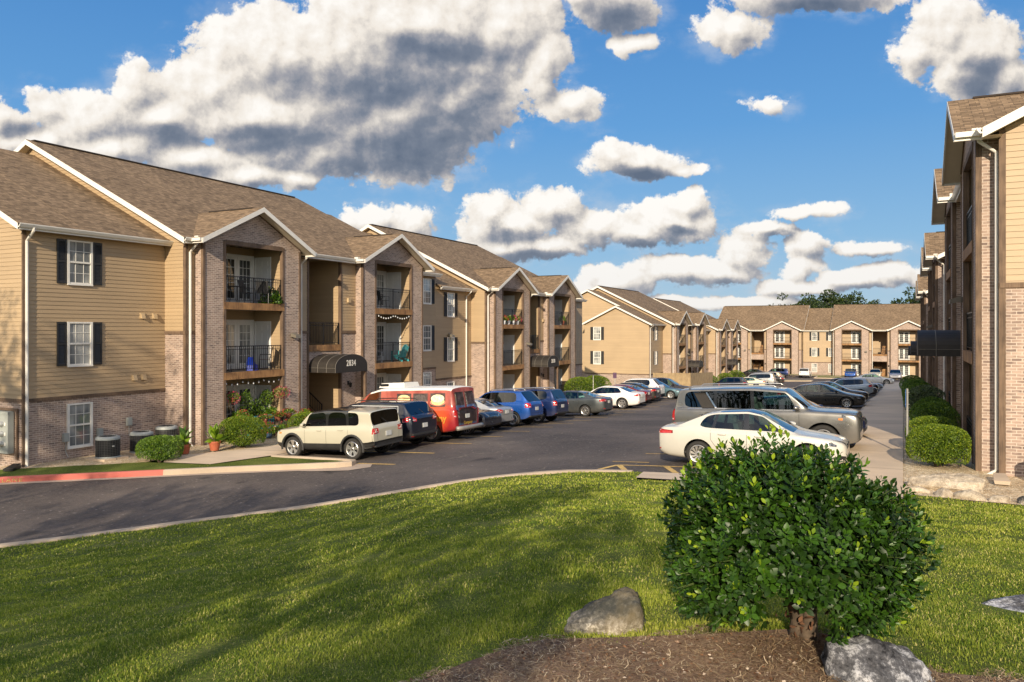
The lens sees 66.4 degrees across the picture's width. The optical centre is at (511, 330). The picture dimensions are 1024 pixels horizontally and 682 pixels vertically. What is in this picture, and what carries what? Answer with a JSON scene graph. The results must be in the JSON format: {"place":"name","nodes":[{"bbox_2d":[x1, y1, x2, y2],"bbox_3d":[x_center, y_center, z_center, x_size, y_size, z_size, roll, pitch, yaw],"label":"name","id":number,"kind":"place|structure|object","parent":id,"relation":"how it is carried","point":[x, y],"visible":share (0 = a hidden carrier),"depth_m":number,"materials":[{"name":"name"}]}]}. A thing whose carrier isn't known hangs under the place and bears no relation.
{"place":"outdoors","nodes":[
{"label":"outdoors","id":0,"kind":"place"},
{"bbox_2d":[0,434,278,469],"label":"gravel bed","id":1,"kind":"object","parent":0,"point":[194,449],"depth_m":27.49,"materials":[{"name":"beige gravel"}]},
{"bbox_2d":[87,435,128,461],"bbox_3d":[-14.177,4.109,27.437,0.936,0.840,0.936,0,0,27],"label":"air conditioner","id":2,"kind":"object","parent":1,"relation":"on","point":[107,447],"visible":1,"depth_m":27.13,"materials":[{"name":"black metal"}]},
{"bbox_2d":[122,430,154,455],"bbox_3d":[-13.595,4.114,28.711,0.936,0.840,0.936,0,0,27],"label":"air conditioner","id":3,"kind":"object","parent":1,"relation":"on","point":[136,437],"visible":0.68,"depth_m":28.38,"materials":[{"name":"black metal"}]},
{"bbox_2d":[135,434,183,462],"bbox_3d":[-12.053,4.089,26.767,1.636,1.006,1.369,0,0,27],"label":"round bush","id":4,"kind":"object","parent":1,"relation":"on","point":[165,448],"visible":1,"depth_m":26.43,"materials":[{"name":"green plant"}]},
{"bbox_2d":[155,425,177,445],"bbox_3d":[-13.215,4.093,29.919,0.936,0.920,0.936,0,0,27],"label":"air conditioner","id":5,"kind":"object","parent":1,"relation":"on","point":[170,430],"visible":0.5,"depth_m":29.64,"materials":[{"name":"black"}]},
{"bbox_2d":[205,423,228,450],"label":"potted plant","id":6,"kind":"object","parent":1,"relation":"on","point":[214,442],"visible":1,"depth_m":28.57,"materials":[{"name":"green plant"}]},
{"bbox_2d":[218,415,266,447],"bbox_3d":[-10.205,3.894,29.584,1.794,1.344,1.689,0,0,27],"label":"round bush","id":7,"kind":"object","parent":1,"relation":"on","point":[247,424],"visible":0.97,"depth_m":29.22,"materials":[{"name":"green plant"}]},
{"bbox_2d":[248,399,264,423],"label":"potted plant","id":8,"kind":"object","parent":1,"relation":"on","point":[256,408],"visible":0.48,"depth_m":33.72,"materials":[{"name":"green plant"}]},
{"bbox_2d":[287,411,311,427],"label":"round bush","id":9,"kind":"object","parent":1,"relation":"on","point":[297,419],"visible":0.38,"depth_m":32.69,"materials":[{"name":"green plant"}]},
{"bbox_2d":[564,376,596,395],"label":"round bush","id":10,"kind":"object","parent":1,"relation":"on","point":[579,381],"visible":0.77,"depth_m":62.40,"materials":[{"name":"green plant"}]},
{"bbox_2d":[584,375,611,390],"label":"round bush","id":11,"kind":"object","parent":1,"relation":"on","point":[597,379],"visible":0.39,"depth_m":64.96,"materials":[{"name":"green plant"}]},
{"bbox_2d":[653,372,712,386],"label":"wooden fence","id":12,"kind":"object","parent":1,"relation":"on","point":[692,379],"visible":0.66,"depth_m":85.50,"materials":[{"name":"beige wood"}]},
{"bbox_2d":[0,457,339,476],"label":"verge","id":13,"kind":"structure","parent":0,"point":[115,467],"depth_m":25.51,"materials":[{"name":"plant"}]},
{"bbox_2d":[164,445,285,463],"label":"footpath","id":14,"kind":"structure","parent":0,"point":[220,456],"depth_m":27.28,"materials":[{"name":"concrete"}]},
{"bbox_2d":[175,426,193,453],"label":"potted plant","id":15,"kind":"object","parent":14,"relation":"on","point":[184,435],"visible":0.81,"depth_m":27.86,"materials":[{"name":"green plant"}]},
{"bbox_2d":[0,376,900,543],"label":"parking lot","id":16,"kind":"structure","parent":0,"point":[34,511],"depth_m":22.85,"materials":[{"name":"grey asphalt"}]},
{"bbox_2d":[0,469,163,482],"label":"kerb","id":17,"kind":"structure","parent":16,"relation":"on","point":[69,476],"depth_m":24.44,"materials":[{"name":"red paint"}]},
{"bbox_2d":[0,470,286,484],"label":"gutter pan","id":18,"kind":"object","parent":16,"relation":"on","point":[139,477],"visible":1,"depth_m":24.43,"materials":[{"name":"concrete"}]},
{"bbox_2d":[163,455,355,474],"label":"kerb","id":19,"kind":"structure","parent":16,"relation":"on","point":[343,462],"depth_m":24.77,"materials":[{"name":"concrete"}]},
{"bbox_2d":[0,469,632,547],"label":"kerb","id":20,"kind":"structure","parent":16,"relation":"on","point":[43,540],"depth_m":17.80,"materials":[{"name":"concrete"}]},
{"bbox_2d":[287,464,371,470],"bbox_3d":[-5.812,4.354,24.883,2.880,0.145,1.228,0,0,11],"label":"gutter pan","id":21,"kind":"object","parent":16,"relation":"on","point":[357,466],"visible":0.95,"depth_m":24.57,"materials":[{"name":"concrete"}]},
{"bbox_2d":[277,406,402,459],"bbox_3d":[-6.048,3.526,27.332,4.281,1.670,2.104,-2,-1,27],"label":"parked suv","id":22,"kind":"object","parent":16,"relation":"on","point":[353,432],"visible":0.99,"depth_m":26.43,"materials":[{"name":"beige paint"}]},
{"bbox_2d":[349,398,437,449],"bbox_3d":[-5.326,3.496,29.674,4.872,1.773,2.234,-3,-2,27],"label":"parked suv","id":23,"kind":"object","parent":16,"relation":"on","point":[418,420],"visible":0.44,"depth_m":28.50,"materials":[{"name":"blue paint"}]},
{"bbox_2d":[361,381,483,441],"bbox_3d":[-4.073,3.259,31.861,5.747,2.318,2.520,-3,-3,26],"label":"cargo van","id":24,"kind":"object","parent":16,"relation":"on","point":[455,409],"visible":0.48,"depth_m":30.54,"materials":[{"name":"red paint"}]},
{"bbox_2d":[463,405,501,434],"bbox_3d":[-2.765,3.633,33.946,4.550,1.680,2.123,-3,-3,26],"label":"parked car","id":25,"kind":"object","parent":16,"relation":"on","point":[489,419],"visible":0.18,"depth_m":32.73,"materials":[{"name":"blue paint"}]},
{"bbox_2d":[474,398,512,429],"bbox_3d":[-2.227,3.855,36.306,4.536,1.449,2.058,-3,-3,26],"label":"parked car","id":26,"kind":"object","parent":16,"relation":"on","point":[506,412],"visible":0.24,"depth_m":35.32,"materials":[{"name":"silver paint"}]},
{"bbox_2d":[478,388,543,426],"bbox_3d":[-0.745,3.775,38.426,4.402,1.773,2.104,-3,-4,26],"label":"parked suv","id":27,"kind":"object","parent":16,"relation":"on","point":[526,405],"visible":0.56,"depth_m":37.30,"materials":[{"name":"blue paint"}]},
{"bbox_2d":[517,387,568,422],"bbox_3d":[0.530,3.884,40.808,4.652,1.773,2.123,-3,-4,26],"label":"parked suv","id":28,"kind":"object","parent":16,"relation":"on","point":[554,401],"visible":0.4,"depth_m":39.46,"materials":[{"name":"blue paint"}]},
{"bbox_2d":[563,390,612,415],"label":"parked car","id":29,"kind":"object","parent":16,"relation":"on","point":[587,404],"visible":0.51,"depth_m":44.39,"materials":[{"name":"grey paint"}]},
{"bbox_2d":[579,385,645,408],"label":"parked car","id":30,"kind":"object","parent":16,"relation":"on","point":[623,399],"visible":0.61,"depth_m":50.64,"materials":[{"name":"white paint"}]},
{"bbox_2d":[356,385,872,472],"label":"parking lines","id":31,"kind":"object","parent":16,"relation":"on","point":[622,467],"visible":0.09,"depth_m":25.20,"materials":[{"name":"yellow paint"}]},
{"bbox_2d":[599,384,651,401],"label":"parked car","id":32,"kind":"object","parent":16,"relation":"on","point":[648,395],"visible":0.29,"depth_m":53.72,"materials":[{"name":"red paint"}]},
{"bbox_2d":[599,382,660,401],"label":"parked car","id":33,"kind":"object","parent":16,"relation":"on","point":[656,392],"visible":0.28,"depth_m":55.81,"materials":[{"name":"brown paint"}]},
{"bbox_2d":[605,378,665,399],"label":"parked suv","id":34,"kind":"object","parent":16,"relation":"on","point":[654,382],"visible":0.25,"depth_m":58.17,"materials":[{"name":"white paint"}]},
{"bbox_2d":[660,381,681,398],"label":"parked car","id":35,"kind":"object","parent":16,"relation":"on","point":[671,392],"visible":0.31,"depth_m":60.14,"materials":[{"name":"teal paint"}]},
{"bbox_2d":[656,378,690,388],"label":"parked suv","id":36,"kind":"object","parent":16,"relation":"on","point":[675,384],"visible":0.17,"depth_m":63.36,"materials":[{"name":"brown paint"}]},
{"bbox_2d":[716,377,747,384],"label":"parked suv","id":37,"kind":"object","parent":16,"relation":"on","point":[735,380],"visible":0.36,"depth_m":93.36,"materials":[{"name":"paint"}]},
{"bbox_2d":[659,408,849,465],"bbox_3d":[6.385,2.832,20.804,4.736,1.479,2.104,-2,-2,27],"label":"parked car","id":38,"kind":"object","parent":16,"relation":"on","point":[689,439],"visible":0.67,"depth_m":20.52,"materials":[{"name":"beige paint"}]},
{"bbox_2d":[745,372,775,384],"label":"parked suv","id":39,"kind":"object","parent":16,"relation":"on","point":[768,377],"visible":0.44,"depth_m":104.61,"materials":[{"name":"silver paint"}]},
{"bbox_2d":[672,383,862,443],"bbox_3d":[7.788,2.645,24.019,5.404,1.983,2.346,-2,-2,27],"label":"parked suv","id":40,"kind":"object","parent":16,"relation":"on","point":[692,402],"visible":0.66,"depth_m":23.43,"materials":[{"name":"silver paint"}]},
{"bbox_2d":[764,395,866,432],"bbox_3d":[9.473,2.951,26.810,4.896,1.469,2.123,-3,-3,26],"label":"parked car","id":41,"kind":"object","parent":16,"relation":"on","point":[778,400],"visible":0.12,"depth_m":26.52,"materials":[{"name":"blue paint"}]},
{"bbox_2d":[777,383,865,407],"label":"parked car","id":42,"kind":"object","parent":16,"relation":"on","point":[835,397],"visible":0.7,"depth_m":47.14,"materials":[{"name":"black paint"}]},
{"bbox_2d":[793,381,868,399],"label":"parked car","id":43,"kind":"object","parent":16,"relation":"on","point":[864,393],"visible":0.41,"depth_m":51.79,"materials":[{"name":"brown paint"}]},
{"bbox_2d":[830,378,873,393],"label":"parked suv","id":44,"kind":"object","parent":16,"relation":"on","point":[863,384],"visible":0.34,"depth_m":65.75,"materials":[{"name":"silver paint"}]},
{"bbox_2d":[853,373,893,383],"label":"parked car","id":45,"kind":"object","parent":16,"relation":"on","point":[880,379],"visible":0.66,"depth_m":100.73,"materials":[{"name":"white paint"}]},
{"bbox_2d":[0,458,1023,681],"bbox_3d":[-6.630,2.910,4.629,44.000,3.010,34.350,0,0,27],"label":"lawn","id":46,"kind":"structure","parent":0,"point":[195,654],"depth_m":7.16,"materials":[{"name":"plant"}]},
{"bbox_2d":[564,587,645,635],"bbox_3d":[0.584,1.793,4.864,0.551,0.367,0.374,0,0,0],"label":"rock","id":47,"kind":"object","parent":46,"relation":"on","point":[618,611],"visible":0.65,"depth_m":4.78,"materials":[{"name":"grey stone"}]},
{"bbox_2d":[420,629,1022,681],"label":"mulch bed","id":48,"kind":"object","parent":46,"relation":"on","point":[654,668],"visible":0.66,"depth_m":4.20,"materials":[{"name":"wood"}]},
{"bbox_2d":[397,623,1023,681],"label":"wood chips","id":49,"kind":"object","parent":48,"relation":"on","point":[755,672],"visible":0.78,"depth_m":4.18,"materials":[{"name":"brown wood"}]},
{"bbox_2d":[656,422,943,648],"bbox_3d":[1.562,1.200,4.405,1.529,1.357,1.377,0,0,27],"label":"glossy shrub","id":50,"kind":"object","parent":48,"relation":"on","point":[844,540],"visible":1,"depth_m":4.07,"materials":[{"name":"green plant"}]},
{"bbox_2d":[820,633,934,681],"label":"rock","id":51,"kind":"object","parent":48,"relation":"on","point":[859,658],"visible":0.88,"depth_m":3.87,"materials":[{"name":"grey stone"}]},
{"bbox_2d":[981,594,1023,611],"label":"rock","id":52,"kind":"object","parent":46,"relation":"on","point":[1014,602],"visible":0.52,"depth_m":5.84,"materials":[{"name":"grey stone"}]},
{"bbox_2d":[0,0,1023,318],"label":"sky","id":53,"kind":"structure","parent":0,"point":[708,156],"materials":[{"name":"blue"}]},
{"bbox_2d":[148,376,1016,504],"bbox_3d":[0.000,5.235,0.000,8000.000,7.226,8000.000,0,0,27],"label":"ground","id":54,"kind":"structure","parent":0,"point":[286,452],"depth_m":28.07,"materials":[{"name":"soil"}]},
{"bbox_2d":[0,139,442,466],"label":"apartment building","id":55,"kind":"structure","parent":54,"relation":"on","point":[119,277],"depth_m":31.20,"materials":[{"name":"beige brick"}]},
{"bbox_2d":[0,407,17,459],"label":"meter cabinet","id":56,"kind":"object","parent":55,"relation":"attached to","point":[6,432],"visible":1,"depth_m":26.08,"materials":[{"name":"grey metal"}]},
{"bbox_2d":[66,402,92,449],"bbox_3d":[-15.351,3.385,27.800,0.075,1.590,0.960,0,0,27],"label":"window","id":57,"kind":"structure","parent":55,"relation":"in","point":[79,416],"depth_m":27.80,"materials":[{"name":"white glass"}]},
{"bbox_2d":[57,322,101,366],"bbox_3d":[-15.351,0.505,27.800,0.075,1.590,1.700,0,0,27],"label":"window","id":58,"kind":"structure","parent":55,"relation":"in","point":[79,344],"depth_m":27.80,"materials":[{"name":"white glass"}]},
{"bbox_2d":[57,238,101,285],"bbox_3d":[-15.351,-2.375,27.800,0.075,1.590,1.700,0,0,27],"label":"window","id":59,"kind":"structure","parent":55,"relation":"in","point":[79,263],"depth_m":27.80,"materials":[{"name":"white glass"}]},
{"bbox_2d":[226,383,253,430],"bbox_3d":[-12.144,3.505,34.593,0.095,2.170,1.980,0,0,27],"label":"french door","id":60,"kind":"structure","parent":55,"relation":"in","point":[240,388],"depth_m":34.64,"materials":[{"name":"white paint"}]},
{"bbox_2d":[226,320,253,368],"bbox_3d":[-12.144,0.625,34.593,0.095,2.170,1.980,0,0,27],"label":"french door","id":61,"kind":"structure","parent":55,"relation":"in","point":[238,332],"depth_m":34.67,"materials":[{"name":"white paint"}]},
{"bbox_2d":[226,253,253,302],"bbox_3d":[-12.144,-2.255,34.593,0.095,2.170,1.980,0,0,27],"label":"french door","id":62,"kind":"structure","parent":55,"relation":"in","point":[236,265],"depth_m":34.67,"materials":[{"name":"white paint"}]},
{"bbox_2d":[237,389,253,415],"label":"hanging plant","id":63,"kind":"object","parent":55,"relation":"hanging from","point":[243,398],"visible":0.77,"depth_m":32.98,"materials":[{"name":"green plant"}]},
{"bbox_2d":[254,385,270,415],"bbox_3d":[-11.244,3.535,35.270,0.980,2.110,0.065,0,0,27],"label":"storage door","id":64,"kind":"structure","parent":55,"relation":"in","point":[258,389],"depth_m":35.32,"materials":[{"name":"white paint"}]},
{"bbox_2d":[254,321,270,367],"bbox_3d":[-11.244,0.655,35.270,0.980,2.110,0.065,0,0,27],"label":"storage door","id":65,"kind":"structure","parent":55,"relation":"in","point":[262,329],"depth_m":35.28,"materials":[{"name":"white paint"}]},
{"bbox_2d":[254,257,270,303],"bbox_3d":[-11.244,-2.225,35.270,0.980,2.110,0.065,0,0,27],"label":"storage door","id":66,"kind":"structure","parent":55,"relation":"in","point":[262,265],"depth_m":35.28,"materials":[{"name":"white paint"}]},
{"bbox_2d":[259,385,273,405],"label":"hanging plant","id":67,"kind":"object","parent":55,"relation":"hanging from","point":[266,399],"visible":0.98,"depth_m":34.27,"materials":[{"name":"green plant"}]},
{"bbox_2d":[258,287,283,303],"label":"trailing plant","id":68,"kind":"object","parent":55,"relation":"on","point":[277,296],"visible":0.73,"depth_m":34.36,"materials":[{"name":"green plant"}]},
{"bbox_2d":[377,322,385,360],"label":"french door","id":69,"kind":"structure","parent":55,"relation":"in","point":[381,326],"depth_m":44.19,"materials":[{"name":"white paint"}]},
{"bbox_2d":[377,270,385,308],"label":"french door","id":70,"kind":"structure","parent":55,"relation":"in","point":[381,275],"depth_m":44.27,"materials":[{"name":"white paint"}]},
{"bbox_2d":[386,323,400,359],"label":"storage door","id":71,"kind":"structure","parent":55,"relation":"in","point":[393,330],"depth_m":44.38,"materials":[{"name":"white paint"}]},
{"bbox_2d":[386,272,400,308],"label":"storage door","id":72,"kind":"structure","parent":55,"relation":"in","point":[393,279],"depth_m":44.36,"materials":[{"name":"white paint"}]},
{"bbox_2d":[423,325,434,350],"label":"window","id":73,"kind":"structure","parent":55,"relation":"in","point":[428,330],"depth_m":48.26,"materials":[{"name":"white glass"}]},
{"bbox_2d":[423,278,434,304],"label":"window","id":74,"kind":"structure","parent":55,"relation":"in","point":[428,284],"depth_m":48.26,"materials":[{"name":"white glass"}]},
{"bbox_2d":[360,224,586,397],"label":"apartment building","id":75,"kind":"structure","parent":54,"relation":"on","point":[480,292],"depth_m":56.61,"materials":[{"name":"beige brick"}]},
{"bbox_2d":[444,337,457,361],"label":"window","id":76,"kind":"structure","parent":75,"relation":"in","point":[450,343],"depth_m":50.60,"materials":[{"name":"white glass"}]},
{"bbox_2d":[444,292,457,316],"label":"window","id":77,"kind":"structure","parent":75,"relation":"in","point":[450,299],"depth_m":50.60,"materials":[{"name":"white glass"}]},
{"bbox_2d":[503,374,513,388],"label":"storage door","id":78,"kind":"structure","parent":75,"relation":"in","point":[508,379],"depth_m":57.23,"materials":[{"name":"white paint"}]},
{"bbox_2d":[503,335,513,363],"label":"storage door","id":79,"kind":"structure","parent":75,"relation":"in","point":[508,340],"depth_m":57.23,"materials":[{"name":"white paint"}]},
{"bbox_2d":[503,295,513,323],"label":"storage door","id":80,"kind":"structure","parent":75,"relation":"in","point":[508,301],"depth_m":57.23,"materials":[{"name":"white paint"}]},
{"bbox_2d":[581,286,709,387],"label":"apartment building","id":81,"kind":"structure","parent":54,"relation":"on","point":[628,334],"depth_m":94.02,"materials":[{"name":"beige brick"}]},
{"bbox_2d":[590,351,603,364],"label":"window","id":82,"kind":"structure","parent":81,"relation":"in","point":[596,357],"depth_m":93.17,"materials":[{"name":"white glass"}]},
{"bbox_2d":[590,327,603,339],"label":"window","id":83,"kind":"structure","parent":81,"relation":"in","point":[596,333],"depth_m":93.18,"materials":[{"name":"white glass"}]},
{"bbox_2d":[653,298,741,382],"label":"apartment building","id":84,"kind":"structure","parent":54,"relation":"on","point":[721,345],"depth_m":121.22,"materials":[{"name":"beige brick"}]},
{"bbox_2d":[718,305,809,375],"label":"apartment building","id":85,"kind":"structure","parent":54,"relation":"on","point":[770,337],"depth_m":147.43,"materials":[{"name":"beige brick"}]},
{"bbox_2d":[792,293,833,307],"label":"leafy tree","id":86,"kind":"object","parent":54,"relation":"on","point":[813,302],"visible":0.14,"depth_m":176.49,"materials":[{"name":"green plant"}]},
{"bbox_2d":[814,289,860,307],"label":"leafy tree","id":87,"kind":"object","parent":54,"relation":"on","point":[823,298],"visible":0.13,"depth_m":181.92,"materials":[{"name":"green plant"}]},
{"bbox_2d":[826,290,866,307],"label":"leafy tree","id":88,"kind":"object","parent":54,"relation":"on","point":[853,302],"visible":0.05,"depth_m":180.33,"materials":[{"name":"green plant"}]},
{"bbox_2d":[803,303,919,378],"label":"apartment building","id":89,"kind":"structure","parent":54,"relation":"on","point":[839,339],"depth_m":140.89,"materials":[{"name":"beige brick"}]},
{"bbox_2d":[899,331,909,343],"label":"french door","id":90,"kind":"structure","parent":89,"relation":"in","point":[902,334],"depth_m":137.02,"materials":[{"name":"white paint"}]},
{"bbox_2d":[891,287,919,303],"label":"leafy tree","id":91,"kind":"object","parent":54,"relation":"on","point":[910,300],"visible":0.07,"depth_m":164.78,"materials":[{"name":"green plant"}]},
{"bbox_2d":[908,274,927,381],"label":"apartment building","id":92,"kind":"structure","parent":54,"relation":"on","point":[921,289],"depth_m":66.54,"materials":[{"name":"brown brick"}]},
{"bbox_2d":[911,231,944,398],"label":"apartment building","id":93,"kind":"structure","parent":54,"relation":"on","point":[932,264],"depth_m":43.24,"materials":[{"name":"brown brick"}]},
{"bbox_2d":[917,91,1023,476],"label":"apartment building","id":94,"kind":"structure","parent":54,"relation":"on","point":[978,212],"depth_m":18.90,"materials":[{"name":"beige brick"}]},
{"bbox_2d":[637,382,902,496],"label":"sidewalk","id":95,"kind":"structure","parent":0,"point":[879,444],"depth_m":23.92,"materials":[{"name":"concrete"}]},
{"bbox_2d":[903,401,1023,504],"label":"gravel bed","id":96,"kind":"object","parent":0,"point":[1014,490],"visible":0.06,"depth_m":18.64,"materials":[{"name":"beige gravel"}]},
{"bbox_2d":[900,486,930,495],"bbox_3d":[8.539,3.421,16.577,0.594,0.255,0.296,0,0,27],"label":"edging stone","id":97,"kind":"object","parent":96,"relation":"on","point":[918,489],"visible":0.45,"depth_m":16.46,"materials":[{"name":"stone"}]},
{"bbox_2d":[903,384,945,412],"bbox_3d":[17.585,3.088,33.151,1.791,1.602,1.808,0,0,27],"label":"round bush","id":98,"kind":"object","parent":96,"relation":"on","point":[917,394],"visible":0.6,"depth_m":32.99,"materials":[{"name":"green plant"}]},
{"bbox_2d":[908,396,955,417],"bbox_3d":[14.665,2.958,27.326,1.490,1.310,1.487,0,0,27],"label":"round bush","id":99,"kind":"object","parent":96,"relation":"on","point":[922,401],"visible":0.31,"depth_m":27.25,"materials":[{"name":"green plant"}]},
{"bbox_2d":[904,415,963,450],"bbox_3d":[11.818,2.969,21.947,1.477,1.137,1.386,0,0,27],"label":"round bush","id":100,"kind":"object","parent":96,"relation":"on","point":[928,419],"visible":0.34,"depth_m":21.81,"materials":[{"name":"green plant"}]},
{"bbox_2d":[909,401,960,428],"bbox_3d":[13.239,2.882,24.463,1.506,1.351,1.538,0,0,27],"label":"round bush","id":101,"kind":"object","parent":96,"relation":"on","point":[937,410],"visible":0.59,"depth_m":24.22,"materials":[{"name":"green plant"}]},
{"bbox_2d":[905,423,971,466],"bbox_3d":[10.671,2.937,19.596,1.497,1.188,1.417,0,0,27],"label":"round bush","id":102,"kind":"object","parent":96,"relation":"on","point":[953,446],"visible":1,"depth_m":19.30,"materials":[{"name":"green plant"}]},
{"bbox_2d":[934,488,953,498],"bbox_3d":[8.897,3.406,16.074,0.505,0.306,0.314,0,0,-16],"label":"edging stone","id":103,"kind":"object","parent":96,"relation":"on","point":[942,492],"visible":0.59,"depth_m":16.00,"materials":[{"name":"stone"}]},
{"bbox_2d":[906,473,985,493],"bbox_3d":[9.402,3.422,16.983,1.524,0.626,0.794,0,0,33],"label":"rock","id":104,"kind":"object","parent":96,"relation":"on","point":[955,482],"visible":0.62,"depth_m":16.77,"materials":[{"name":"stone"}]},
{"bbox_2d":[953,489,987,502],"bbox_3d":[9.231,3.391,15.727,0.318,0.376,0.690,0,0,-32],"label":"edging stone","id":105,"kind":"object","parent":96,"relation":"on","point":[970,495],"visible":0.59,"depth_m":15.63,"materials":[{"name":"stone"}]},
{"bbox_2d":[988,495,1009,503],"bbox_3d":[9.620,3.401,15.459,0.336,0.283,0.382,0,0,40],"label":"edging stone","id":106,"kind":"object","parent":96,"relation":"on","point":[999,498],"visible":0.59,"depth_m":15.37,"materials":[{"name":"stone"}]},
{"bbox_2d":[993,473,1010,484],"bbox_3d":[10.912,3.318,17.464,0.320,0.160,0.600,0,0,27],"label":"splash block","id":107,"kind":"object","parent":96,"relation":"on","point":[1001,478],"depth_m":17.32,"materials":[{"name":"concrete"}]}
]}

